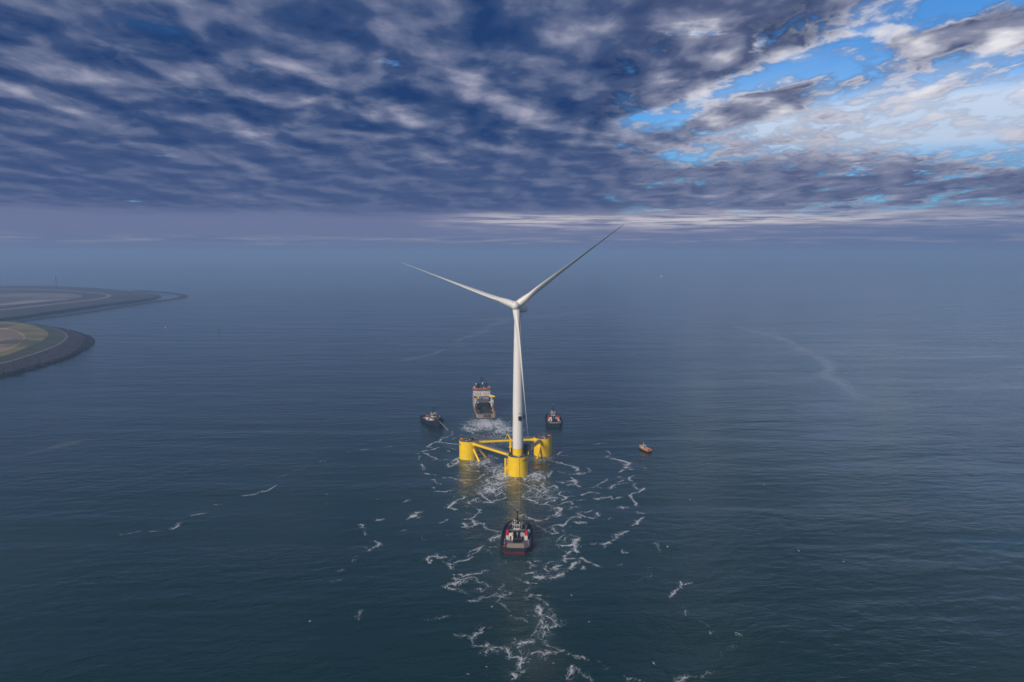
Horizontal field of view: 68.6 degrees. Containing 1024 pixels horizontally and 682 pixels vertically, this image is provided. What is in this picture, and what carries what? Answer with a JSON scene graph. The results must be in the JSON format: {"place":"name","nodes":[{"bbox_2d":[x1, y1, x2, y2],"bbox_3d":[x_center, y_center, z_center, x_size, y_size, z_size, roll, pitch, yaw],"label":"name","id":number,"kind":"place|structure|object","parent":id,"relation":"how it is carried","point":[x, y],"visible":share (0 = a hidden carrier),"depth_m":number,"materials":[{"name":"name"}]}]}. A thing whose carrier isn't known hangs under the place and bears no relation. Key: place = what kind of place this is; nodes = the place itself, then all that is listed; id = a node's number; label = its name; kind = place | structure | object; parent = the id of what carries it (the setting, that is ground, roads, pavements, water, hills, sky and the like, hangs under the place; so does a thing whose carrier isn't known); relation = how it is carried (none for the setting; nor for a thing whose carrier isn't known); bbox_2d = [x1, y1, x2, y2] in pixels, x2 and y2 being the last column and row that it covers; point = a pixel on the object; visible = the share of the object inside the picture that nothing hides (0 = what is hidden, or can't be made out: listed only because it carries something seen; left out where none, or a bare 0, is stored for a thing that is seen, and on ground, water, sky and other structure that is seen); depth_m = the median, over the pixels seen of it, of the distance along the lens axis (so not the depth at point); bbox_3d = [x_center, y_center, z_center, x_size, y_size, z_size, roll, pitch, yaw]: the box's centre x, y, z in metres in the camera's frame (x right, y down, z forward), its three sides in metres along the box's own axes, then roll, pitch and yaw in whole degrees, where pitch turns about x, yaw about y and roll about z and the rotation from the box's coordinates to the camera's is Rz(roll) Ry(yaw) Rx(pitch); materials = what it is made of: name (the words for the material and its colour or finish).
{"place":"outdoors","nodes":[
{"label":"outdoors","id":0,"kind":"place"},
{"bbox_2d":[0,321,90,377],"bbox_3d":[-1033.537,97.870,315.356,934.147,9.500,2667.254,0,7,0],"label":"headland","id":1,"kind":"structure","parent":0,"point":[21,342],"depth_m":1086.74,"materials":[{"name":"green plant"}]},
{"bbox_2d":[0,323,94,377],"bbox_3d":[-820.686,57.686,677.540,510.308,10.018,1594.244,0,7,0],"label":"boulders","id":2,"kind":"object","parent":1,"relation":"on","point":[79,350],"visible":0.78,"depth_m":1007.42,"materials":[{"name":"grey stone"}]},
{"bbox_2d":[0,286,161,319],"bbox_3d":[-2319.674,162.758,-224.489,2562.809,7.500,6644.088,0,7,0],"label":"spit","id":3,"kind":"structure","parent":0,"point":[20,301],"depth_m":2155.50,"materials":[{"name":"grey sand"}]},
{"bbox_2d":[0,254,1023,681],"bbox_3d":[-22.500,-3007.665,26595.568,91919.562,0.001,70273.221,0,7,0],"label":"sea","id":4,"kind":"structure","parent":0,"point":[262,476],"depth_m":472.77,"materials":[{"name":"liquid"}]},
{"bbox_2d":[12,290,188,322],"bbox_3d":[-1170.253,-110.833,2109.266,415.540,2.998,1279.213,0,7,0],"label":"breakwater","id":5,"kind":"object","parent":4,"relation":"in","point":[179,294],"visible":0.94,"depth_m":1868.19,"materials":[{"name":"grey stone"}]},
{"bbox_2d":[420,405,443,425],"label":"tugboat","id":6,"kind":"object","parent":4,"relation":"on","point":[433,419],"visible":1,"depth_m":609.31,"materials":[{"name":"metal"}]},
{"bbox_2d":[472,377,495,418],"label":"anchor handling ship","id":7,"kind":"object","parent":4,"relation":"on","point":[483,403],"visible":0.99,"depth_m":654.62,"materials":[{"name":"white metal"}]},
{"bbox_2d":[401,225,622,476],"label":"floating wind turbine","id":8,"kind":"object","parent":4,"relation":"in","point":[541,445],"visible":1,"depth_m":464.52,"materials":[{"name":"yellow paint"}]},
{"bbox_2d":[500,509,532,553],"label":"tugboat","id":9,"kind":"object","parent":4,"relation":"on","point":[517,535],"visible":1,"depth_m":358.60,"materials":[{"name":"metal"}]},
{"bbox_2d":[545,405,562,426],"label":"tugboat","id":10,"kind":"object","parent":4,"relation":"on","point":[553,418],"visible":1,"depth_m":611.13,"materials":[{"name":"metal"}]},
{"bbox_2d":[639,442,651,452],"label":"pilot launch","id":11,"kind":"object","parent":4,"relation":"on","point":[643,447],"visible":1,"depth_m":527.03,"materials":[{"name":"orange paint"}]},
{"bbox_2d":[0,0,1023,253],"label":"sky","id":12,"kind":"structure","parent":0,"point":[127,126],"materials":[{"name":"blue"}]}
]}

